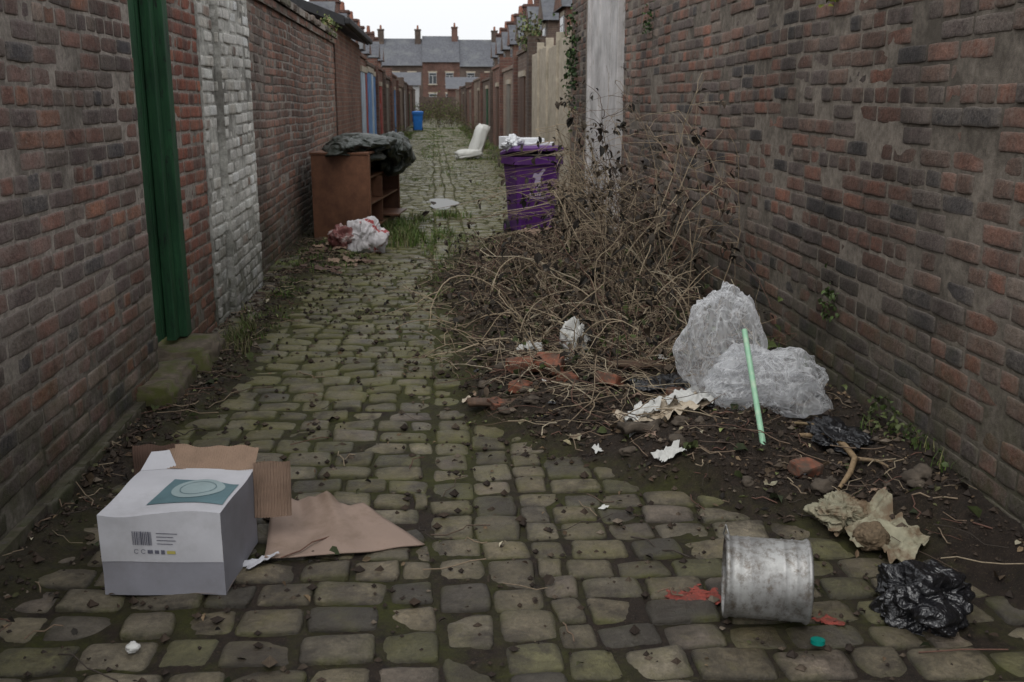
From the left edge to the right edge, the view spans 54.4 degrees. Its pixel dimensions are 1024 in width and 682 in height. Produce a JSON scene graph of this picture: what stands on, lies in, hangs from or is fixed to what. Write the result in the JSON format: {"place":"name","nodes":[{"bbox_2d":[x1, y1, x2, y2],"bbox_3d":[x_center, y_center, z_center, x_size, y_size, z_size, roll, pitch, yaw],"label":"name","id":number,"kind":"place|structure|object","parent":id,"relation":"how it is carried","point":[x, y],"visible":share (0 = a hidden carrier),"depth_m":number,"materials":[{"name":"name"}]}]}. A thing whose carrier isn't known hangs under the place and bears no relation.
{"place":"outdoors","nodes":[
{"label":"outdoors","id":0,"kind":"place"},
{"bbox_2d":[305,0,533,39],"label":"sky","id":1,"kind":"structure","parent":0,"point":[474,19],"materials":[{"name":"white"}]},
{"bbox_2d":[400,117,504,203],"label":"soil verge","id":2,"kind":"structure","parent":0,"point":[435,187],"depth_m":22.52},
{"bbox_2d":[360,71,368,132],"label":"painted yard wall","id":3,"kind":"structure","parent":2,"relation":"on","point":[364,105],"depth_m":22.12,"materials":[{"name":"grey paint"}]},
{"bbox_2d":[367,72,376,133],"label":"painted yard wall","id":4,"kind":"structure","parent":2,"relation":"on","point":[371,88],"depth_m":24.79,"materials":[{"name":"blue paint"}]},
{"bbox_2d":[379,86,382,133],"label":"brick yard wall","id":5,"kind":"structure","parent":2,"relation":"on","point":[381,110],"depth_m":29.18,"materials":[{"name":"brick"}]},
{"bbox_2d":[420,95,464,126],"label":"weed bush","id":6,"kind":"object","parent":2,"relation":"on","point":[442,117],"visible":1,"depth_m":60.33,"materials":[{"name":"green plant"}]},
{"bbox_2d":[218,125,959,472],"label":"grass tufts","id":7,"kind":"object","parent":2,"relation":"on","point":[400,231],"visible":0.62,"depth_m":11.14,"materials":[{"name":"plant"}]},
{"bbox_2d":[0,118,1023,681],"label":"cobblestone paving","id":8,"kind":"structure","parent":0,"point":[528,620],"depth_m":3.44,"materials":[{"name":"stone"}]},
{"bbox_2d":[125,641,140,653],"bbox_3d":[-1.109,0.897,2.915,0.047,0.035,0.043,-1,14,-4],"label":"white plastic scrap","id":9,"kind":"object","parent":8,"relation":"on","point":[132,647],"visible":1,"depth_m":2.90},
{"bbox_2d":[136,333,225,408],"bbox_3d":[-1.972,0.209,5.644,0.476,0.276,1.284,-1,14,-4],"label":"door step","id":10,"kind":"object","parent":8,"relation":"on","point":[182,360],"depth_m":5.56,"materials":[{"name":"stone"}]},
{"bbox_2d":[127,0,191,342],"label":"green gate","id":11,"kind":"structure","parent":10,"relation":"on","point":[149,37],"depth_m":5.74,"materials":[{"name":"paint"}]},
{"bbox_2d":[212,256,298,345],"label":"weeds","id":12,"kind":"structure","parent":8,"relation":"on","point":[273,267],"depth_m":8.19,"materials":[{"name":"plant"}]},
{"bbox_2d":[97,443,424,594],"bbox_3d":[-0.950,0.581,3.589,1.067,0.367,0.670,-9,16,-34],"label":"white cardboard box","id":13,"kind":"object","parent":8,"relation":"on","point":[162,527],"visible":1,"depth_m":3.41,"materials":[{"name":"grey"}]},
{"bbox_2d":[412,111,423,130],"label":"blue wheelie bin","id":14,"kind":"object","parent":8,"relation":"on","point":[417,120],"visible":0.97,"depth_m":52.44,"materials":[{"name":"plastic"}]},
{"bbox_2d":[420,91,455,119],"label":"weed bush","id":15,"kind":"object","parent":8,"relation":"on","point":[435,108],"visible":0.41,"depth_m":81.35,"materials":[{"name":"green plant"}]},
{"bbox_2d":[429,198,458,208],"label":"puddle","id":16,"kind":"object","parent":8,"relation":"on","point":[441,203],"visible":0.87,"depth_m":15.76,"materials":[{"name":"grey liquid"}]},
{"bbox_2d":[428,92,462,123],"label":"weed bush","id":17,"kind":"object","parent":8,"relation":"on","point":[449,103],"visible":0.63,"depth_m":68.23,"materials":[{"name":"green plant"}]},
{"bbox_2d":[454,123,490,159],"bbox_3d":[-1.093,-5.514,27.516,0.930,0.979,0.807,-3,14,-14],"label":"white mattress","id":18,"kind":"object","parent":8,"relation":"on","point":[481,135],"visible":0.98,"depth_m":27.26,"materials":[{"name":"fabric"}]},
{"bbox_2d":[496,87,498,146],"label":"brick yard wall","id":19,"kind":"structure","parent":8,"relation":"on","point":[497,115],"depth_m":30.47,"materials":[{"name":"brick"}]},
{"bbox_2d":[507,84,510,155],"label":"brick yard wall","id":20,"kind":"structure","parent":8,"relation":"on","point":[508,109],"depth_m":25.76,"materials":[{"name":"brown brick"}]},
{"bbox_2d":[519,76,524,136],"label":"gate","id":21,"kind":"structure","parent":8,"relation":"on","point":[521,106],"depth_m":21.95,"materials":[{"name":"brown paint"}]},
{"bbox_2d":[29,224,1020,546],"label":"pale leaf litter","id":22,"kind":"object","parent":8,"relation":"on","point":[569,440],"visible":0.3,"depth_m":4.67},
{"bbox_2d":[500,145,563,232],"bbox_3d":[0.222,-1.798,11.908,0.620,1.094,0.790,-3,14,-14],"label":"purple wheelie bin","id":23,"kind":"object","parent":8,"relation":"on","point":[509,161],"visible":0.66,"depth_m":11.62,"materials":[{"name":"plastic"}]},
{"bbox_2d":[499,134,553,149],"bbox_3d":[0.155,-2.353,11.807,0.656,0.225,0.637,-5,14,-19],"label":"packaging waste","id":24,"kind":"object","parent":23,"relation":"on","point":[508,142],"visible":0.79,"depth_m":11.60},
{"bbox_2d":[532,25,571,198],"bbox_3d":[0.639,-3.795,17.028,0.130,2.670,5.785,-1,14,-4],"label":"concrete panel fence","id":25,"kind":"object","parent":8,"relation":"on","point":[549,71],"visible":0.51,"depth_m":16.44,"materials":[{"name":"concrete"}]},
{"bbox_2d":[561,3,580,132],"bbox_3d":[0.811,-3.896,13.493,0.240,2.083,1.214,-1,14,-4],"label":"ivy","id":26,"kind":"object","parent":25,"relation":"attached to","point":[570,55],"visible":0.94,"depth_m":13.40,"materials":[{"name":"green plant"}]},
{"bbox_2d":[300,237,885,509],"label":"litter scraps","id":27,"kind":"object","parent":8,"relation":"on","point":[597,448],"visible":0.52,"depth_m":9.32,"materials":[{"name":"paper"}]},
{"bbox_2d":[380,66,813,435],"bbox_3d":[0.185,-1.231,7.836,2.422,1.988,7.280,-1,14,-4],"label":"dead bramble bush","id":28,"kind":"object","parent":8,"relation":"on","point":[506,252],"visible":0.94,"depth_m":6.77,"materials":[{"name":"brown plant"}]},
{"bbox_2d":[585,0,625,229],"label":"white wooden gate","id":29,"kind":"structure","parent":8,"relation":"on","point":[606,34],"depth_m":11.35,"materials":[{"name":"paint"}]},
{"bbox_2d":[663,584,845,626],"bbox_3d":[0.779,0.850,3.220,0.570,0.021,0.191,4,14,17],"label":"red paint debris","id":30,"kind":"object","parent":8,"relation":"on","point":[701,595],"visible":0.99,"depth_m":3.26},
{"bbox_2d":[721,524,813,624],"bbox_3d":[0.788,0.711,3.105,0.271,0.324,0.262,2,14,9],"label":"metal paint can","id":31,"kind":"object","parent":8,"relation":"on","point":[768,578],"visible":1,"depth_m":3.01,"materials":[{"name":"metal"}]},
{"bbox_2d":[810,636,824,645],"bbox_3d":[0.906,0.890,2.949,0.042,0.016,0.043,-1,14,-4],"label":"bottle cap","id":32,"kind":"object","parent":8,"relation":"on","point":[816,641],"visible":1,"depth_m":2.94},
{"bbox_2d":[867,557,974,636],"bbox_3d":[1.284,0.784,3.135,0.294,0.173,0.347,8,16,29],"label":"black rubbish bag","id":33,"kind":"object","parent":8,"relation":"on","point":[914,594],"visible":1,"depth_m":3.06,"materials":[{"name":"black"}]},
{"bbox_2d":[0,193,1023,681],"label":"soil","id":34,"kind":"structure","parent":0,"point":[934,543],"depth_m":3.88,"materials":[{"name":"soil"}]},
{"bbox_2d":[0,407,145,543],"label":"bricks","id":35,"kind":"object","parent":34,"relation":"on","point":[64,494],"visible":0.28,"depth_m":4.03,"materials":[{"name":"brick"}]},
{"bbox_2d":[0,0,157,540],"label":"bricks","id":36,"kind":"object","parent":34,"relation":"on","point":[11,324],"visible":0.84,"depth_m":4.12,"materials":[{"name":"brick"}]},
{"bbox_2d":[246,0,336,274],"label":"bricks","id":37,"kind":"object","parent":34,"relation":"on","point":[261,152],"visible":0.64,"depth_m":10.45,"materials":[{"name":"brick"}]},
{"bbox_2d":[327,224,354,248],"bbox_3d":[-1.810,-1.103,10.532,0.303,0.260,0.226,-1,14,-4],"label":"red rag","id":38,"kind":"object","parent":34,"relation":"on","point":[339,235],"visible":0.98,"depth_m":10.47,"materials":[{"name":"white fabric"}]},
{"bbox_2d":[309,150,406,237],"bbox_3d":[-1.822,-1.888,12.252,0.790,0.957,2.140,1,14,3],"label":"wooden cabinet","id":39,"kind":"object","parent":34,"relation":"on","point":[348,187],"visible":0.72,"depth_m":11.24,"materials":[{"name":"brown wood"}]},
{"bbox_2d":[321,133,394,161],"bbox_3d":[-1.849,-2.330,11.964,0.938,0.328,1.970,-1,14,-4],"label":"black tarpaulin","id":40,"kind":"object","parent":39,"relation":"on","point":[379,145],"visible":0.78,"depth_m":11.43,"materials":[{"name":"black"}]},
{"bbox_2d":[376,130,415,177],"bbox_3d":[-1.497,-2.389,12.654,0.547,0.586,1.500,-1,14,-4],"label":"black rubbish bag","id":41,"kind":"object","parent":39,"relation":"on","point":[400,157],"visible":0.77,"depth_m":12.25,"materials":[{"name":"black"}]},
{"bbox_2d":[345,216,390,252],"bbox_3d":[-1.543,-1.130,10.596,0.507,0.396,0.388,-1,14,-4],"label":"white carrier bag","id":42,"kind":"object","parent":34,"relation":"on","point":[371,234],"visible":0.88,"depth_m":10.48,"materials":[{"name":"plastic"}]},
{"bbox_2d":[0,229,1023,681],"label":"twig litter","id":43,"kind":"object","parent":34,"relation":"on","point":[608,423],"visible":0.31,"depth_m":4.65,"materials":[{"name":"brown plant"}]},
{"bbox_2d":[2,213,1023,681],"bbox_3d":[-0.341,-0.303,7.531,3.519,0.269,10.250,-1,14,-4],"label":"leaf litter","id":44,"kind":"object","parent":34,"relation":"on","point":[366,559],"visible":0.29,"depth_m":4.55,"materials":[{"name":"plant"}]},
{"bbox_2d":[515,341,544,354],"bbox_3d":[0.117,0.047,5.955,0.197,0.094,0.131,-1,14,-4],"label":"white tissue wad","id":45,"kind":"object","parent":34,"relation":"on","point":[527,346],"visible":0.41,"depth_m":5.92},
{"bbox_2d":[467,360,665,406],"bbox_3d":[0.307,0.227,5.366,1.172,0.144,0.210,-6,15,-24],"label":"broken board","id":46,"kind":"object","parent":34,"relation":"on","point":[473,402],"visible":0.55,"depth_m":5.50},
{"bbox_2d":[557,315,588,359],"bbox_3d":[0.362,0.012,5.829,0.197,0.345,0.144,-1,14,-4],"label":"white tissue wad","id":47,"kind":"object","parent":34,"relation":"on","point":[579,325],"visible":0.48,"depth_m":5.78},
{"bbox_2d":[623,398,662,421],"bbox_3d":[0.631,0.341,4.775,0.171,0.131,0.191,10,17,36],"label":"torn paper","id":48,"kind":"object","parent":34,"relation":"on","point":[650,409],"visible":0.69,"depth_m":4.79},
{"bbox_2d":[486,352,824,477],"bbox_3d":[0.646,0.328,4.874,2.040,0.197,0.604,12,18,40],"label":"brick rubble","id":49,"kind":"object","parent":34,"relation":"on","point":[810,467],"visible":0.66,"depth_m":5.28,"materials":[{"name":"brick"}]},
{"bbox_2d":[626,373,693,395],"bbox_3d":[0.799,0.234,5.270,0.413,0.090,0.320,-1,14,-4],"label":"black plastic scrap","id":50,"kind":"object","parent":34,"relation":"on","point":[668,379],"visible":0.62,"depth_m":5.22,"materials":[{"name":"black"}]},
{"bbox_2d":[614,393,712,422],"bbox_3d":[0.747,0.342,4.770,0.440,0.169,0.326,-5,15,-21],"label":"torn paper","id":51,"kind":"object","parent":34,"relation":"on","point":[670,402],"visible":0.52,"depth_m":4.74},
{"bbox_2d":[665,387,721,406],"bbox_3d":[0.869,0.265,4.793,0.254,0.081,0.205,8,16,31],"label":"torn paper","id":52,"kind":"object","parent":51,"relation":"on","point":[694,398],"visible":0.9,"depth_m":4.75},
{"bbox_2d":[650,441,685,463],"bbox_3d":[0.676,0.480,4.295,0.140,0.067,0.092,-4,14,-15],"label":"torn paper","id":53,"kind":"object","parent":34,"relation":"on","point":[673,449],"visible":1,"depth_m":4.30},
{"bbox_2d":[455,302,932,495],"bbox_3d":[0.603,0.139,5.648,1.788,0.210,4.004,-1,14,-4],"label":"stone rubble","id":54,"kind":"object","parent":34,"relation":"on","point":[919,474],"visible":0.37,"depth_m":4.54,"materials":[{"name":"stone"}]},
{"bbox_2d":[673,282,832,417],"bbox_3d":[1.180,0.037,4.765,0.542,0.621,0.659,-10,17,-36],"label":"clear plastic bag","id":55,"kind":"object","parent":34,"relation":"on","point":[771,362],"visible":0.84,"depth_m":4.73,"materials":[{"name":"white"}]},
{"bbox_2d":[742,329,765,444],"bbox_3d":[1.086,0.202,4.474,0.026,0.436,0.449,0,14,-1],"label":"green plastic tube","id":56,"kind":"object","parent":34,"relation":"on","point":[756,403],"visible":0.86,"depth_m":4.46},
{"bbox_2d":[620,0,1023,528],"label":"bricks","id":57,"kind":"object","parent":34,"relation":"on","point":[1002,260],"visible":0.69,"depth_m":4.59,"materials":[{"name":"brick"}]},
{"bbox_2d":[642,1,657,34],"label":"wall fern","id":58,"kind":"object","parent":57,"relation":"attached to","point":[649,20],"depth_m":8.96,"materials":[{"name":"green plant"}]},
{"bbox_2d":[818,263,838,322],"bbox_3d":[1.586,-0.237,4.958,0.102,0.306,0.184,-1,14,-4],"label":"wall fern","id":59,"kind":"object","parent":57,"relation":"attached to","point":[831,296],"depth_m":4.97,"materials":[{"name":"green plant"}]},
{"bbox_2d":[805,414,872,454],"bbox_3d":[1.425,0.401,4.335,0.265,0.072,0.457,-1,14,-4],"label":"black plastic scrap","id":60,"kind":"object","parent":34,"relation":"on","point":[820,429],"visible":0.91,"depth_m":4.28,"materials":[{"name":"black"}]},
{"bbox_2d":[792,421,888,489],"bbox_3d":[1.385,0.455,4.243,0.270,0.095,0.708,-1,14,-4],"label":"broken branch","id":61,"kind":"object","parent":34,"relation":"on","point":[853,462],"visible":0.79,"depth_m":4.05,"materials":[{"name":"brown plant"}]},
{"bbox_2d":[804,488,930,558],"bbox_3d":[1.310,0.656,3.651,0.266,0.159,0.491,-7,15,-25],"label":"crumpled paper sack","id":62,"kind":"object","parent":34,"relation":"on","point":[878,520],"visible":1,"depth_m":3.62,"materials":[{"name":"paper"}]},
{"bbox_2d":[841,381,948,466],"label":"weeds","id":63,"kind":"object","parent":34,"relation":"on","point":[895,425],"depth_m":4.25,"materials":[{"name":"green plant"}]},
{"bbox_2d":[511,11,554,50],"bbox_3d":[0.353,-6.327,20.452,0.805,0.911,2.525,-1,14,-4],"label":"wall weed","id":64,"kind":"object","parent":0,"point":[527,30],"depth_m":20.19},
{"label":"ground","id":65,"kind":"structure","parent":0,"visible":0},
{"bbox_2d":[0,401,145,564],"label":"curb","id":66,"kind":"object","parent":65,"relation":"on","point":[15,537],"visible":0.12,"depth_m":3.77,"materials":[{"name":"stone"}]},
{"bbox_2d":[0,0,158,539],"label":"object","id":67,"kind":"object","parent":65,"relation":"on","point":[19,505],"depth_m":4.11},
{"bbox_2d":[166,0,216,333],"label":"brick pier","id":68,"kind":"structure","parent":65,"relation":"on","point":[187,103],"depth_m":6.28,"materials":[{"name":"brick"}]},
{"bbox_2d":[193,0,262,325],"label":"white painted brick pier","id":69,"kind":"structure","parent":65,"relation":"on","point":[222,42],"depth_m":7.18,"materials":[{"name":"paint"}]},
{"bbox_2d":[246,0,336,271],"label":"brick wall","id":70,"kind":"structure","parent":65,"relation":"on","point":[259,88],"depth_m":10.31,"materials":[{"name":"brick"}]},
{"bbox_2d":[259,0,334,43],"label":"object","id":71,"kind":"object","parent":70,"relation":"on","point":[278,8],"visible":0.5,"depth_m":11.20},
{"bbox_2d":[257,0,335,42],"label":"bricks","id":72,"kind":"object","parent":71,"relation":"on","point":[289,13],"visible":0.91,"depth_m":11.05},
{"bbox_2d":[274,0,337,38],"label":"coping","id":73,"kind":"object","parent":71,"relation":"on","point":[300,11],"visible":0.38,"depth_m":11.54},
{"bbox_2d":[317,11,341,39],"bbox_3d":[-2.662,-4.545,14.370,0.383,0.377,1.471,-1,14,-4],"label":"wall weed","id":74,"kind":"object","parent":73,"relation":"on","point":[328,19],"depth_m":14.37,"materials":[{"name":"green plant"}]},
{"bbox_2d":[279,0,337,37],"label":"bricks","id":75,"kind":"object","parent":71,"relation":"on","point":[312,17],"visible":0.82,"depth_m":11.86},
{"bbox_2d":[290,0,372,134],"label":"brick outbuilding","id":76,"kind":"structure","parent":65,"relation":"on","point":[346,57],"depth_m":17.27,"materials":[{"name":"brick"}]},
{"bbox_2d":[366,59,379,134],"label":"pier","id":77,"kind":"structure","parent":65,"relation":"on","point":[374,62],"depth_m":26.60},
{"bbox_2d":[378,70,383,133],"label":"wall","id":78,"kind":"structure","parent":65,"relation":"on","point":[379,75],"depth_m":29.62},
{"bbox_2d":[382,69,386,132],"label":"pier","id":79,"kind":"structure","parent":65,"relation":"on","point":[384,99],"depth_m":30.90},
{"bbox_2d":[383,68,393,130],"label":"pier","id":80,"kind":"structure","parent":65,"relation":"on","point":[388,72],"depth_m":35.70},
{"bbox_2d":[392,76,397,130],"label":"wall","id":81,"kind":"structure","parent":65,"relation":"on","point":[393,82],"depth_m":39.59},
{"bbox_2d":[396,80,399,130],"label":"pier","id":82,"kind":"structure","parent":65,"relation":"on","point":[398,113],"depth_m":42.56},
{"bbox_2d":[396,77,404,130],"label":"pier","id":83,"kind":"structure","parent":65,"relation":"on","point":[401,80],"depth_m":50.20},
{"bbox_2d":[385,65,422,96],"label":"walls","id":84,"kind":"structure","parent":65,"relation":"on","point":[405,68],"depth_m":117.20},
{"bbox_2d":[385,38,421,65],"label":"roof","id":85,"kind":"structure","parent":84,"relation":"on","point":[403,52],"depth_m":118.17,"materials":[{"name":"tile"}]},
{"bbox_2d":[392,72,420,110],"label":"rendered outbuilding","id":86,"kind":"structure","parent":65,"relation":"on","point":[412,78],"depth_m":93.71,"materials":[{"name":"paint"}]},
{"bbox_2d":[419,97,455,117],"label":"wall","id":87,"kind":"structure","parent":65,"relation":"on","point":[424,100],"depth_m":91.18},
{"bbox_2d":[422,62,459,96],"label":"walls","id":88,"kind":"structure","parent":65,"relation":"on","point":[440,68],"depth_m":117.61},
{"bbox_2d":[422,36,459,61],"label":"roof","id":89,"kind":"structure","parent":88,"relation":"on","point":[440,48],"depth_m":118.42,"materials":[{"name":"tile"}]},
{"bbox_2d":[445,77,478,96],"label":"brick outbuilding","id":90,"kind":"structure","parent":65,"relation":"on","point":[452,84],"depth_m":96.28,"materials":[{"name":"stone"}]},
{"bbox_2d":[467,87,471,127],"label":"wall","id":91,"kind":"structure","parent":65,"relation":"on","point":[468,106],"depth_m":55.05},
{"bbox_2d":[460,67,492,76],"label":"walls","id":92,"kind":"structure","parent":65,"relation":"on","point":[477,70],"depth_m":117.80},
{"bbox_2d":[459,40,492,66],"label":"roof","id":93,"kind":"structure","parent":92,"relation":"on","point":[474,53],"depth_m":118.84,"materials":[{"name":"tile"}]},
{"bbox_2d":[474,80,479,129],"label":"wall","id":94,"kind":"structure","parent":65,"relation":"on","point":[476,84],"depth_m":45.76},
{"bbox_2d":[480,72,489,123],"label":"pier","id":95,"kind":"structure","parent":65,"relation":"on","point":[483,75],"depth_m":39.78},
{"bbox_2d":[483,80,489,139],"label":"wall","id":96,"kind":"structure","parent":65,"relation":"on","point":[487,82],"depth_m":37.70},
{"bbox_2d":[490,71,492,143],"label":"pier","id":97,"kind":"structure","parent":65,"relation":"on","point":[491,106],"depth_m":33.12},
{"bbox_2d":[493,68,498,144],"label":"wall","id":98,"kind":"structure","parent":65,"relation":"on","point":[495,75],"depth_m":32.13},
{"bbox_2d":[499,57,512,150],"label":"pier","id":99,"kind":"structure","parent":65,"relation":"on","point":[504,62],"depth_m":28.18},
{"bbox_2d":[503,69,512,135],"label":"wall","id":100,"kind":"structure","parent":65,"relation":"on","point":[507,75],"depth_m":27.10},
{"bbox_2d":[510,44,518,56],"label":"outrigger walls","id":101,"kind":"structure","parent":65,"relation":"on","point":[515,49],"depth_m":57.85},
{"bbox_2d":[507,25,516,46],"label":"outrigger roof","id":102,"kind":"structure","parent":101,"relation":"on","point":[511,32],"depth_m":58.20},
{"bbox_2d":[513,57,517,135],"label":"pier","id":103,"kind":"structure","parent":65,"relation":"on","point":[515,95],"depth_m":23.38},
{"bbox_2d":[518,51,526,136],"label":"wall","id":104,"kind":"structure","parent":65,"relation":"on","point":[522,61],"depth_m":21.52,"materials":[{"name":"brown brick"}]},
{"bbox_2d":[527,36,548,136],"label":"pier","id":105,"kind":"structure","parent":65,"relation":"on","point":[532,41],"depth_m":19.70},
{"bbox_2d":[542,20,558,44],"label":"outrigger walls","id":106,"kind":"structure","parent":65,"relation":"on","point":[552,27],"depth_m":40.43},
{"bbox_2d":[537,0,558,24],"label":"outrigger roof","id":107,"kind":"structure","parent":106,"relation":"on","point":[547,8],"depth_m":40.56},
{"bbox_2d":[559,6,571,36],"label":"outrigger walls","id":108,"kind":"structure","parent":65,"relation":"on","point":[568,10],"depth_m":34.83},
{"bbox_2d":[570,0,587,211],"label":"brick pier","id":109,"kind":"structure","parent":65,"relation":"on","point":[581,8],"depth_m":13.18,"materials":[{"name":"brick"}]},
{"bbox_2d":[620,0,1023,524],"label":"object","id":110,"kind":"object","parent":65,"relation":"on","point":[1004,64],"visible":0.2,"depth_m":4.48,"materials":[{"name":"brick"}]},
{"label":"outrigger walls","id":111,"kind":"object","parent":65,"relation":"on","visible":0},
{"bbox_2d":[526,6,541,29],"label":"outrigger roof","id":112,"kind":"structure","parent":111,"relation":"on","point":[534,10],"depth_m":46.75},
{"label":"outrigger walls","id":113,"kind":"object","parent":65,"relation":"on","visible":0},
{"bbox_2d":[308,1,336,12],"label":"outrigger roof","id":114,"kind":"structure","parent":113,"relation":"on","point":[329,5],"depth_m":42.40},
{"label":"outrigger walls","id":115,"kind":"object","parent":65,"relation":"on","visible":0},
{"bbox_2d":[369,42,380,58],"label":"outrigger roof","id":116,"kind":"structure","parent":115,"relation":"on","point":[374,49],"depth_m":71.08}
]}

